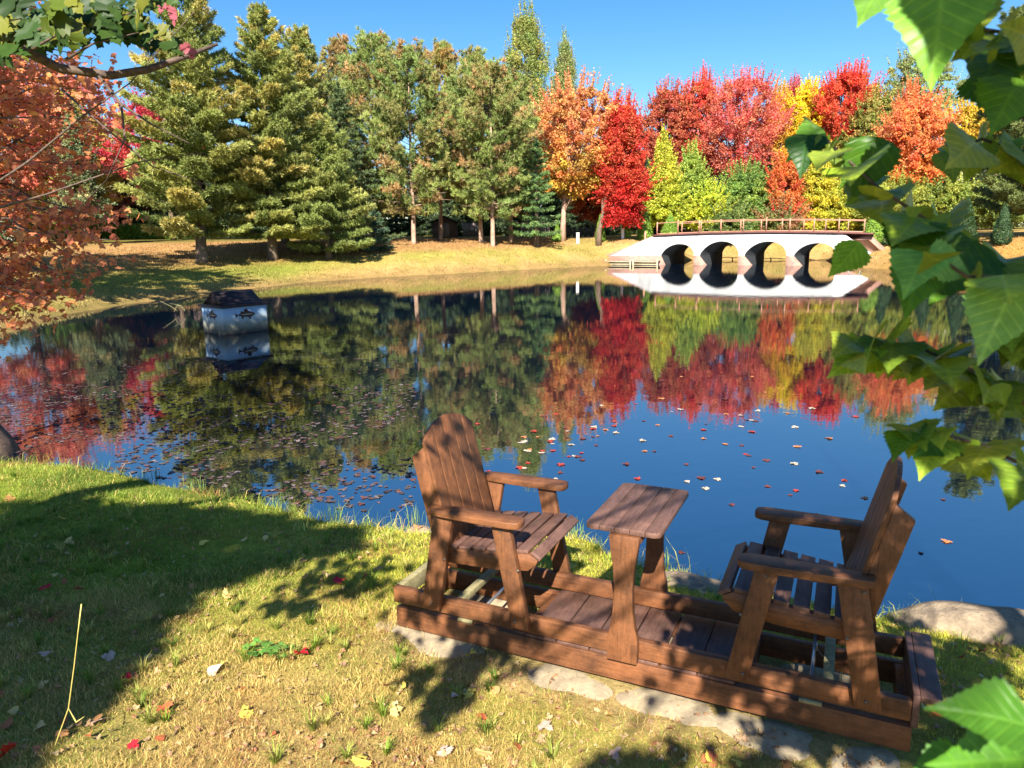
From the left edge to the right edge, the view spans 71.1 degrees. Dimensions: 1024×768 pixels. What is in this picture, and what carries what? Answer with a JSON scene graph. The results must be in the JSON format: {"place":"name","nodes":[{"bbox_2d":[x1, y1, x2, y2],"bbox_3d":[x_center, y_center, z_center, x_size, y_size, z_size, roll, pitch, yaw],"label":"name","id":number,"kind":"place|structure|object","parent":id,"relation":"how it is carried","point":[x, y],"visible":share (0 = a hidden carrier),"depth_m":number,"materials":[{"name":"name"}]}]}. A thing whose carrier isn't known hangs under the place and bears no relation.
{"place":"outdoors","nodes":[
{"label":"outdoors","id":0,"kind":"place"},
{"bbox_2d":[0,260,1023,616],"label":"water","id":1,"kind":"structure","parent":0,"point":[504,362],"depth_m":10.42,"materials":[{"name":"blue liquid"}]},
{"bbox_2d":[0,352,417,511],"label":"leaf drift","id":2,"kind":"object","parent":1,"relation":"on","point":[35,437],"visible":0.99,"depth_m":8.88,"materials":[{"name":"plant"}]},
{"bbox_2d":[198,289,269,334],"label":"pump house","id":3,"kind":"structure","parent":1,"relation":"in","point":[229,312],"depth_m":17.85,"materials":[{"name":"paint"}]},
{"bbox_2d":[605,254,659,264],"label":"jetty","id":4,"kind":"object","parent":1,"relation":"in","point":[633,260],"visible":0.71,"depth_m":51.16,"materials":[{"name":"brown wood"}]},
{"bbox_2d":[0,226,1023,767],"bbox_3d":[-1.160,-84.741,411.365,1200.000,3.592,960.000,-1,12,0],"label":"ground","id":5,"kind":"structure","parent":0,"point":[824,744],"depth_m":3.69,"materials":[{"name":"green plant"}]},
{"bbox_2d":[0,741,16,757],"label":"fallen leaf","id":6,"kind":"object","parent":5,"relation":"on","point":[5,749],"visible":1,"depth_m":2.71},
{"bbox_2d":[0,1,40,151],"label":"maple tree","id":7,"kind":"object","parent":5,"relation":"on","point":[8,115],"visible":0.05,"depth_m":21.47,"materials":[{"name":"red plant"}]},
{"bbox_2d":[0,60,96,229],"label":"maple tree","id":8,"kind":"object","parent":5,"relation":"on","point":[25,180],"visible":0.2,"depth_m":47.09,"materials":[{"name":"red plant"}]},
{"bbox_2d":[26,191,87,239],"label":"shrub","id":9,"kind":"object","parent":5,"relation":"on","point":[53,226],"visible":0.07,"depth_m":49.89,"materials":[{"name":"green plant"}]},
{"bbox_2d":[2,81,127,233],"bbox_3d":[-32.543,-16.095,52.068,8.910,11.499,9.248,-1,12,0],"label":"maple tree","id":10,"kind":"object","parent":5,"relation":"on","point":[111,180],"visible":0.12,"depth_m":51.67,"materials":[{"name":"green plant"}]},
{"bbox_2d":[54,604,82,746],"bbox_3d":[-1.708,1.154,2.732,0.204,0.667,0.050,0,12,4],"label":"dry stalk","id":11,"kind":"object","parent":5,"relation":"on","point":[72,681],"visible":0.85,"depth_m":2.74,"materials":[{"name":"yellow plant"}]},
{"bbox_2d":[0,49,148,457],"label":"orange maple tree","id":12,"kind":"object","parent":5,"relation":"on","point":[25,295],"visible":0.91,"depth_m":7.12,"materials":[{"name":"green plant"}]},
{"bbox_2d":[44,90,117,243],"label":"conifer tree","id":13,"kind":"object","parent":5,"relation":"on","point":[90,187],"visible":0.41,"depth_m":43.79,"materials":[{"name":"green plant"}]},
{"bbox_2d":[49,62,115,223],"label":"maple tree","id":14,"kind":"object","parent":5,"relation":"on","point":[84,90],"visible":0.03,"depth_m":56.52,"materials":[{"name":"red plant"}]},
{"bbox_2d":[0,0,217,208],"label":"green maple tree","id":15,"kind":"object","parent":5,"relation":"on","point":[50,26],"visible":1,"depth_m":3.07,"materials":[{"name":"green plant"}]},
{"bbox_2d":[42,223,194,240],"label":"hedge","id":16,"kind":"object","parent":5,"relation":"on","point":[133,230],"visible":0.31,"depth_m":56.38,"materials":[{"name":"green plant"}]},
{"bbox_2d":[100,136,153,218],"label":"maple tree","id":17,"kind":"object","parent":5,"relation":"on","point":[118,207],"visible":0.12,"depth_m":59.33,"materials":[{"name":"red plant"}]},
{"bbox_2d":[100,143,160,239],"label":"spruce","id":18,"kind":"object","parent":5,"relation":"on","point":[134,207],"visible":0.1,"depth_m":60.84,"materials":[{"name":"green plant"}]},
{"bbox_2d":[98,146,164,239],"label":"spruce","id":19,"kind":"object","parent":5,"relation":"on","point":[155,211],"visible":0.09,"depth_m":61.51,"materials":[{"name":"green plant"}]},
{"bbox_2d":[91,80,236,240],"bbox_3d":[-25.125,-16.031,51.615,10.197,11.566,9.800,-1,12,0],"label":"maple tree","id":20,"kind":"object","parent":5,"relation":"on","point":[140,111],"visible":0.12,"depth_m":49.69,"materials":[{"name":"red plant"}]},
{"bbox_2d":[112,0,285,262],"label":"white pine","id":21,"kind":"object","parent":5,"relation":"on","point":[197,111],"visible":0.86,"depth_m":35.15,"materials":[{"name":"green plant"}]},
{"bbox_2d":[238,704,252,718],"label":"fallen leaf","id":22,"kind":"object","parent":5,"relation":"on","point":[244,708],"visible":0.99,"depth_m":3.05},
{"bbox_2d":[204,0,329,259],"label":"white pine","id":23,"kind":"object","parent":5,"relation":"on","point":[276,217],"visible":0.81,"depth_m":38.27,"materials":[{"name":"green plant"}]},
{"bbox_2d":[242,636,297,656],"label":"weed plant","id":24,"kind":"object","parent":5,"relation":"on","point":[265,644],"visible":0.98,"depth_m":3.58,"materials":[{"name":"green plant"}]},
{"bbox_2d":[232,23,333,243],"bbox_3d":[-14.972,-15.673,45.672,7.386,13.590,7.701,-11,16,-40],"label":"white pine","id":25,"kind":"object","parent":5,"relation":"on","point":[300,44],"visible":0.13,"depth_m":44.22,"materials":[{"name":"green plant"}]},
{"bbox_2d":[284,115,376,258],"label":"white pine","id":26,"kind":"object","parent":5,"relation":"on","point":[336,172],"visible":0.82,"depth_m":40.60,"materials":[{"name":"green plant"}]},
{"bbox_2d":[309,32,370,231],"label":"red pine","id":27,"kind":"object","parent":5,"relation":"on","point":[336,47],"visible":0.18,"depth_m":52.38,"materials":[{"name":"green plant"}]},
{"bbox_2d":[350,754,371,767],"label":"fallen leaf","id":28,"kind":"object","parent":5,"relation":"on","point":[360,760],"visible":1,"depth_m":2.72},
{"bbox_2d":[316,82,406,241],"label":"spruce","id":29,"kind":"object","parent":5,"relation":"on","point":[340,102],"visible":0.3,"depth_m":45.51,"materials":[{"name":"green plant"}]},
{"bbox_2d":[316,24,415,237],"bbox_3d":[-10.052,-17.298,50.501,7.086,14.556,7.437,-1,12,0],"label":"red pine","id":30,"kind":"object","parent":5,"relation":"on","point":[371,44],"visible":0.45,"depth_m":48.64,"materials":[{"name":"green plant"}]},
{"bbox_2d":[358,209,394,251],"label":"spruce","id":31,"kind":"object","parent":5,"relation":"on","point":[379,240],"visible":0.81,"depth_m":44.27,"materials":[{"name":"green plant"}]},
{"bbox_2d":[388,703,402,717],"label":"fallen leaf","id":32,"kind":"object","parent":5,"relation":"on","point":[394,710],"visible":1,"depth_m":3.08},
{"bbox_2d":[376,180,424,235],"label":"spruce","id":33,"kind":"object","parent":5,"relation":"on","point":[396,219],"visible":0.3,"depth_m":69.14,"materials":[{"name":"green plant"}]},
{"bbox_2d":[357,36,455,243],"bbox_3d":[-6.736,-16.159,48.184,7.059,13.567,6.770,-7,13,-28],"label":"red pine","id":34,"kind":"object","parent":5,"relation":"on","point":[398,102],"visible":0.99,"depth_m":47.04,"materials":[{"name":"green plant"}]},
{"bbox_2d":[405,525,430,532],"bbox_3d":[-0.744,1.303,5.748,0.308,0.340,0.196,-1,12,0],"label":"shore stone","id":35,"kind":"object","parent":5,"relation":"on","point":[423,528],"visible":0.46,"depth_m":5.68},
{"bbox_2d":[404,179,444,235],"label":"spruce","id":36,"kind":"object","parent":5,"relation":"on","point":[422,223],"visible":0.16,"depth_m":72.05,"materials":[{"name":"green plant"}]},
{"bbox_2d":[375,618,486,657],"bbox_3d":[-0.456,1.471,3.783,0.688,0.264,0.356,5,13,24],"label":"paver","id":37,"kind":"object","parent":5,"relation":"on","point":[426,641],"visible":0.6,"depth_m":3.72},
{"bbox_2d":[407,36,461,239],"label":"red pine","id":38,"kind":"object","parent":5,"relation":"on","point":[444,57],"visible":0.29,"depth_m":52.91,"materials":[{"name":"green plant"}]},
{"bbox_2d":[430,216,459,237],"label":"garden shed","id":39,"kind":"structure","parent":5,"relation":"on","point":[450,227],"depth_m":59.70,"materials":[{"name":"paint"}]},
{"bbox_2d":[425,177,490,235],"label":"spruce","id":40,"kind":"object","parent":5,"relation":"on","point":[447,205],"visible":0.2,"depth_m":67.30,"materials":[{"name":"green plant"}]},
{"bbox_2d":[462,222,478,236],"bbox_3d":[-3.551,-13.899,64.580,1.850,1.400,0.165,-1,12,0],"label":"garden fence","id":41,"kind":"object","parent":5,"relation":"on","point":[472,233],"visible":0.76,"depth_m":64.49,"materials":[{"name":"paint"}]},
{"bbox_2d":[434,44,520,242],"bbox_3d":[-2.325,-16.971,51.279,6.733,13.791,7.887,-1,12,0],"label":"red pine","id":42,"kind":"object","parent":5,"relation":"on","point":[472,58],"visible":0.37,"depth_m":49.67,"materials":[{"name":"green plant"}]},
{"bbox_2d":[459,591,507,607],"bbox_3d":[-0.153,1.380,4.229,0.427,0.270,0.311,6,14,29],"label":"paver","id":43,"kind":"object","parent":5,"relation":"on","point":[486,599],"visible":0.2,"depth_m":4.16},
{"bbox_2d":[474,747,492,755],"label":"fallen leaf","id":44,"kind":"object","parent":5,"relation":"on","point":[485,751],"visible":1,"depth_m":2.81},
{"bbox_2d":[465,206,516,235],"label":"spruce","id":45,"kind":"object","parent":5,"relation":"on","point":[496,219],"visible":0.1,"depth_m":71.09,"materials":[{"name":"green plant"}]},
{"bbox_2d":[440,55,542,246],"bbox_3d":[-1.433,-15.749,49.167,7.200,12.760,7.413,-1,12,0],"label":"red pine","id":46,"kind":"object","parent":5,"relation":"on","point":[474,115],"visible":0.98,"depth_m":48.24,"materials":[{"name":"green plant"}]},
{"bbox_2d":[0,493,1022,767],"bbox_3d":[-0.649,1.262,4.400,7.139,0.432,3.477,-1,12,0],"label":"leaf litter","id":47,"kind":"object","parent":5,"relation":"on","point":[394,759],"visible":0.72,"depth_m":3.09,"materials":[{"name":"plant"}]},
{"bbox_2d":[0,233,1023,327],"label":"bank grass","id":48,"kind":"structure","parent":5,"relation":"on","point":[398,240],"depth_m":40.24,"materials":[{"name":"plant"}]},
{"bbox_2d":[0,164,1023,239],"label":"distant woods","id":49,"kind":"object","parent":5,"relation":"on","point":[4,237],"depth_m":82.51,"materials":[{"name":"green plant"}]},
{"bbox_2d":[484,63,543,241],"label":"red pine","id":50,"kind":"object","parent":5,"relation":"on","point":[526,90],"visible":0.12,"depth_m":51.81,"materials":[{"name":"green plant"}]},
{"bbox_2d":[483,191,551,235],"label":"spruce","id":51,"kind":"object","parent":5,"relation":"on","point":[501,231],"visible":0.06,"depth_m":68.19,"materials":[{"name":"green plant"}]},
{"bbox_2d":[501,0,563,236],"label":"tamarack","id":52,"kind":"object","parent":5,"relation":"on","point":[527,44],"visible":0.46,"depth_m":60.63,"materials":[{"name":"green plant"}]},
{"bbox_2d":[507,137,562,246],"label":"spruce","id":53,"kind":"object","parent":5,"relation":"on","point":[535,233],"visible":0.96,"depth_m":50.92,"materials":[{"name":"green plant"}]},
{"bbox_2d":[521,155,578,231],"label":"spruce","id":54,"kind":"object","parent":5,"relation":"on","point":[557,202],"visible":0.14,"depth_m":71.97,"materials":[{"name":"green plant"}]},
{"bbox_2d":[545,25,590,209],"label":"tamarack","id":55,"kind":"object","parent":5,"relation":"on","point":[564,59],"visible":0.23,"depth_m":72.38,"materials":[{"name":"green plant"}]},
{"bbox_2d":[528,663,612,700],"bbox_3d":[0.276,1.544,3.445,0.486,0.264,0.260,4,13,23],"label":"paver","id":56,"kind":"object","parent":5,"relation":"on","point":[569,679],"visible":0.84,"depth_m":3.41,"materials":[{"name":"stone"}]},
{"bbox_2d":[560,194,594,234],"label":"spruce","id":57,"kind":"object","parent":5,"relation":"on","point":[580,224],"visible":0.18,"depth_m":71.88,"materials":[{"name":"green plant"}]},
{"bbox_2d":[566,226,594,237],"bbox_3d":[6.293,-13.303,62.690,3.050,1.100,0.165,-1,12,0],"label":"garden fence","id":58,"kind":"object","parent":5,"relation":"on","point":[580,229],"visible":0.75,"depth_m":62.61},
{"bbox_2d":[529,65,637,240],"bbox_3d":[4.579,-17.662,55.622,9.524,13.273,9.505,-1,12,0],"label":"maple tree","id":59,"kind":"object","parent":5,"relation":"on","point":[570,176],"visible":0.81,"depth_m":53.80,"materials":[{"name":"orange plant"}]},
{"bbox_2d":[567,142,620,237],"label":"maple tree","id":60,"kind":"object","parent":5,"relation":"on","point":[583,209],"visible":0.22,"depth_m":58.39,"materials":[{"name":"brown plant"}]},
{"bbox_2d":[582,217,634,234],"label":"spruce","id":61,"kind":"object","parent":5,"relation":"on","point":[610,230],"visible":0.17,"depth_m":69.45,"materials":[{"name":"green plant"}]},
{"bbox_2d":[586,84,666,245],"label":"maple tree","id":62,"kind":"object","parent":5,"relation":"on","point":[631,186],"visible":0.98,"depth_m":52.91,"materials":[{"name":"red plant"}]},
{"bbox_2d":[607,155,668,234],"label":"spruce","id":63,"kind":"object","parent":5,"relation":"on","point":[646,164],"visible":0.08,"depth_m":71.11,"materials":[{"name":"green plant"}]},
{"bbox_2d":[637,206,652,239],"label":"cedar shrub","id":64,"kind":"object","parent":5,"relation":"on","point":[647,225],"visible":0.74,"depth_m":56.34,"materials":[{"name":"green plant"}]},
{"bbox_2d":[640,122,690,233],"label":"tree","id":65,"kind":"object","parent":5,"relation":"on","point":[661,206],"visible":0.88,"depth_m":63.74,"materials":[{"name":"yellow plant"}]},
{"bbox_2d":[615,688,716,726],"bbox_3d":[0.705,1.573,3.286,0.532,0.264,0.248,5,13,25],"label":"paver","id":66,"kind":"object","parent":5,"relation":"on","point":[651,700],"visible":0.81,"depth_m":3.23,"materials":[{"name":"stone"}]},
{"bbox_2d":[637,73,702,178],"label":"maple tree","id":67,"kind":"object","parent":5,"relation":"on","point":[666,100],"visible":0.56,"depth_m":72.56,"materials":[{"name":"red plant"}]},
{"bbox_2d":[660,213,679,233],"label":"cedar shrub","id":68,"kind":"object","parent":5,"relation":"on","point":[671,226],"visible":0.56,"depth_m":60.26,"materials":[{"name":"green plant"}]},
{"bbox_2d":[675,135,720,231],"bbox_3d":[16.205,-18.044,65.607,5.176,9.050,4.645,-5,13,-21],"label":"shrub","id":69,"kind":"object","parent":5,"relation":"on","point":[694,160],"visible":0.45,"depth_m":64.69,"materials":[{"name":"green plant"}]},
{"bbox_2d":[665,571,733,593],"bbox_3d":[1.193,1.464,4.664,0.848,0.401,0.511,4,13,23],"label":"shore stone","id":70,"kind":"object","parent":5,"relation":"on","point":[690,580],"visible":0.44,"depth_m":4.62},
{"bbox_2d":[669,59,733,231],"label":"maple tree","id":71,"kind":"object","parent":5,"relation":"on","point":[702,88],"visible":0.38,"depth_m":72.63,"materials":[{"name":"red plant"}]},
{"bbox_2d":[678,173,740,231],"bbox_3d":[17.744,-16.105,64.391,6.490,5.695,6.309,5,13,25],"label":"shrub","id":72,"kind":"object","parent":5,"relation":"on","point":[693,212],"visible":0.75,"depth_m":63.44,"materials":[{"name":"yellow plant"}]},
{"bbox_2d":[701,750,717,767],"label":"fallen leaf","id":73,"kind":"object","parent":5,"relation":"on","point":[713,756],"visible":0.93,"depth_m":2.86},
{"bbox_2d":[697,190,764,243],"bbox_3d":[18.147,-13.660,58.920,5.093,4.477,5.226,-1,12,0],"label":"shrub","id":74,"kind":"object","parent":5,"relation":"on","point":[738,215],"visible":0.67,"depth_m":58.22,"materials":[{"name":"green plant"}]},
{"bbox_2d":[607,217,885,265],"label":"arched bridge","id":75,"kind":"structure","parent":5,"relation":"on","point":[707,248],"depth_m":49.13,"materials":[{"name":"white paint"}]},
{"bbox_2d":[693,63,801,183],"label":"maple tree","id":76,"kind":"object","parent":5,"relation":"on","point":[751,127],"visible":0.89,"depth_m":67.92,"materials":[{"name":"red plant"}]},
{"bbox_2d":[707,155,787,230],"bbox_3d":[21.448,-17.370,66.079,7.350,7.297,7.622,-1,12,0],"label":"shrub","id":77,"kind":"object","parent":5,"relation":"on","point":[753,180],"visible":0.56,"depth_m":64.44,"materials":[{"name":"green plant"}]},
{"bbox_2d":[716,711,811,760],"bbox_3d":[1.060,1.615,3.061,0.430,0.264,0.273,4,13,22],"label":"paver","id":78,"kind":"object","parent":5,"relation":"on","point":[798,740],"visible":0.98,"depth_m":3.03,"materials":[{"name":"stone"}]},
{"bbox_2d":[763,75,800,173],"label":"maple tree","id":79,"kind":"object","parent":5,"relation":"on","point":[780,140],"visible":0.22,"depth_m":74.86,"materials":[{"name":"orange plant"}]},
{"bbox_2d":[750,191,815,229],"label":"shrub","id":80,"kind":"object","parent":5,"relation":"on","point":[779,213],"visible":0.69,"depth_m":57.85,"materials":[{"name":"green plant"}]},
{"bbox_2d":[760,148,814,229],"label":"maple tree","id":81,"kind":"object","parent":5,"relation":"on","point":[785,176],"visible":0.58,"depth_m":63.73,"materials":[{"name":"orange plant"}]},
{"bbox_2d":[775,69,808,144],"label":"maple tree","id":82,"kind":"object","parent":5,"relation":"on","point":[793,85],"visible":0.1,"depth_m":80.06,"materials":[{"name":"red plant"}]},
{"bbox_2d":[781,71,837,171],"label":"birch tree","id":83,"kind":"object","parent":5,"relation":"on","point":[808,95],"visible":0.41,"depth_m":73.78,"materials":[{"name":"yellow plant"}]},
{"bbox_2d":[780,663,852,708],"bbox_3d":[1.445,1.528,3.420,0.427,0.270,0.312,4,13,22],"label":"paver","id":84,"kind":"object","parent":5,"relation":"on","point":[803,668],"visible":0.2,"depth_m":3.45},
{"bbox_2d":[394,413,942,751],"bbox_3d":[0.629,0.790,3.481,2.545,1.161,0.702,5,13,25],"label":"glider bench","id":85,"kind":"object","parent":84,"relation":"on","point":[572,623],"visible":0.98,"depth_m":3.38,"materials":[{"name":"brown wood"}]},
{"bbox_2d":[800,140,846,229],"bbox_3d":[28.060,-17.784,64.763,5.762,8.652,5.568,-1,12,0],"label":"shrub","id":86,"kind":"object","parent":5,"relation":"on","point":[824,189],"visible":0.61,"depth_m":63.92,"materials":[{"name":"yellow plant"}]},
{"bbox_2d":[822,177,867,230],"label":"shrub","id":87,"kind":"object","parent":5,"relation":"on","point":[843,212],"visible":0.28,"depth_m":63.37,"materials":[{"name":"yellow plant"}]},
{"bbox_2d":[803,54,888,229],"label":"maple tree","id":88,"kind":"object","parent":5,"relation":"on","point":[851,85],"visible":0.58,"depth_m":71.36,"materials":[{"name":"red plant"}]},
{"bbox_2d":[832,747,899,767],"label":"paver","id":89,"kind":"object","parent":5,"relation":"on","point":[867,756],"visible":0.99,"depth_m":2.89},
{"bbox_2d":[834,78,901,185],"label":"ash tree","id":90,"kind":"object","parent":5,"relation":"on","point":[870,113],"visible":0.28,"depth_m":69.30,"materials":[{"name":"green plant"}]},
{"bbox_2d":[863,219,883,243],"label":"cedar shrub","id":91,"kind":"object","parent":5,"relation":"on","point":[875,230],"visible":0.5,"depth_m":45.65,"materials":[{"name":"green plant"}]},
{"bbox_2d":[839,165,926,229],"bbox_3d":[28.794,-14.079,55.253,6.177,5.574,5.318,-1,12,0],"label":"shrub","id":92,"kind":"object","parent":5,"relation":"on","point":[862,216],"visible":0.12,"depth_m":54.51,"materials":[{"name":"yellow plant"}]},
{"bbox_2d":[783,0,1023,767],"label":"birch tree","id":93,"kind":"object","parent":5,"relation":"on","point":[936,258],"visible":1,"depth_m":0.88,"materials":[{"name":"green plant"}]},
{"bbox_2d":[884,73,933,150],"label":"maple tree","id":94,"kind":"object","parent":5,"relation":"on","point":[908,81],"visible":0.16,"depth_m":60.19,"materials":[{"name":"orange plant"}]},
{"bbox_2d":[862,85,964,185],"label":"maple tree","id":95,"kind":"object","parent":5,"relation":"on","point":[915,127],"visible":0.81,"depth_m":55.02,"materials":[{"name":"orange plant"}]},
{"bbox_2d":[883,43,968,140],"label":"poplar tree","id":96,"kind":"object","parent":5,"relation":"on","point":[904,65],"visible":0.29,"depth_m":77.72,"materials":[{"name":"green plant"}]},
{"bbox_2d":[895,165,957,213],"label":"shrub","id":97,"kind":"object","parent":5,"relation":"on","point":[923,196],"visible":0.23,"depth_m":55.14,"materials":[{"name":"green plant"}]},
{"bbox_2d":[879,600,1023,648],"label":"shore stone","id":98,"kind":"object","parent":5,"relation":"on","point":[964,618],"visible":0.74,"depth_m":4.09,"materials":[{"name":"stone"}]},
{"bbox_2d":[919,172,990,229],"bbox_3d":[34.209,-14.146,54.559,5.160,5.446,5.698,11,17,44],"label":"shrub","id":99,"kind":"object","parent":5,"relation":"on","point":[956,193],"visible":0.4,"depth_m":53.76,"materials":[{"name":"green plant"}]},
{"bbox_2d":[942,628,988,655],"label":"grass tuft","id":100,"kind":"object","parent":5,"relation":"on","point":[960,646],"visible":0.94,"depth_m":3.75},
{"bbox_2d":[959,196,977,234],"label":"cedar shrub","id":101,"kind":"object","parent":5,"relation":"on","point":[969,228],"visible":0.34,"depth_m":40.70,"materials":[{"name":"green plant"}]},
{"bbox_2d":[937,96,1001,180],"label":"birch tree","id":102,"kind":"object","parent":5,"relation":"on","point":[970,110],"visible":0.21,"depth_m":57.98,"materials":[{"name":"yellow plant"}]},
{"bbox_2d":[959,104,1001,229],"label":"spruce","id":103,"kind":"object","parent":5,"relation":"on","point":[974,180],"visible":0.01,"depth_m":59.29,"materials":[{"name":"green plant"}]},
{"bbox_2d":[961,3,1023,216],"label":"white pine","id":104,"kind":"object","parent":5,"relation":"on","point":[1008,189],"visible":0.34,"depth_m":40.17,"materials":[{"name":"green plant"}]},
{"bbox_2d":[968,173,1023,229],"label":"shrub","id":105,"kind":"object","parent":5,"relation":"on","point":[991,216],"visible":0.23,"depth_m":52.06,"materials":[{"name":"green plant"}]},
{"bbox_2d":[989,203,1013,244],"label":"cedar shrub","id":106,"kind":"object","parent":5,"relation":"on","point":[1004,232],"visible":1,"depth_m":38.91,"materials":[{"name":"green plant"}]},
{"bbox_2d":[0,0,1023,239],"label":"sky","id":107,"kind":"structure","parent":0,"point":[638,43],"materials":[{"name":"blue"}]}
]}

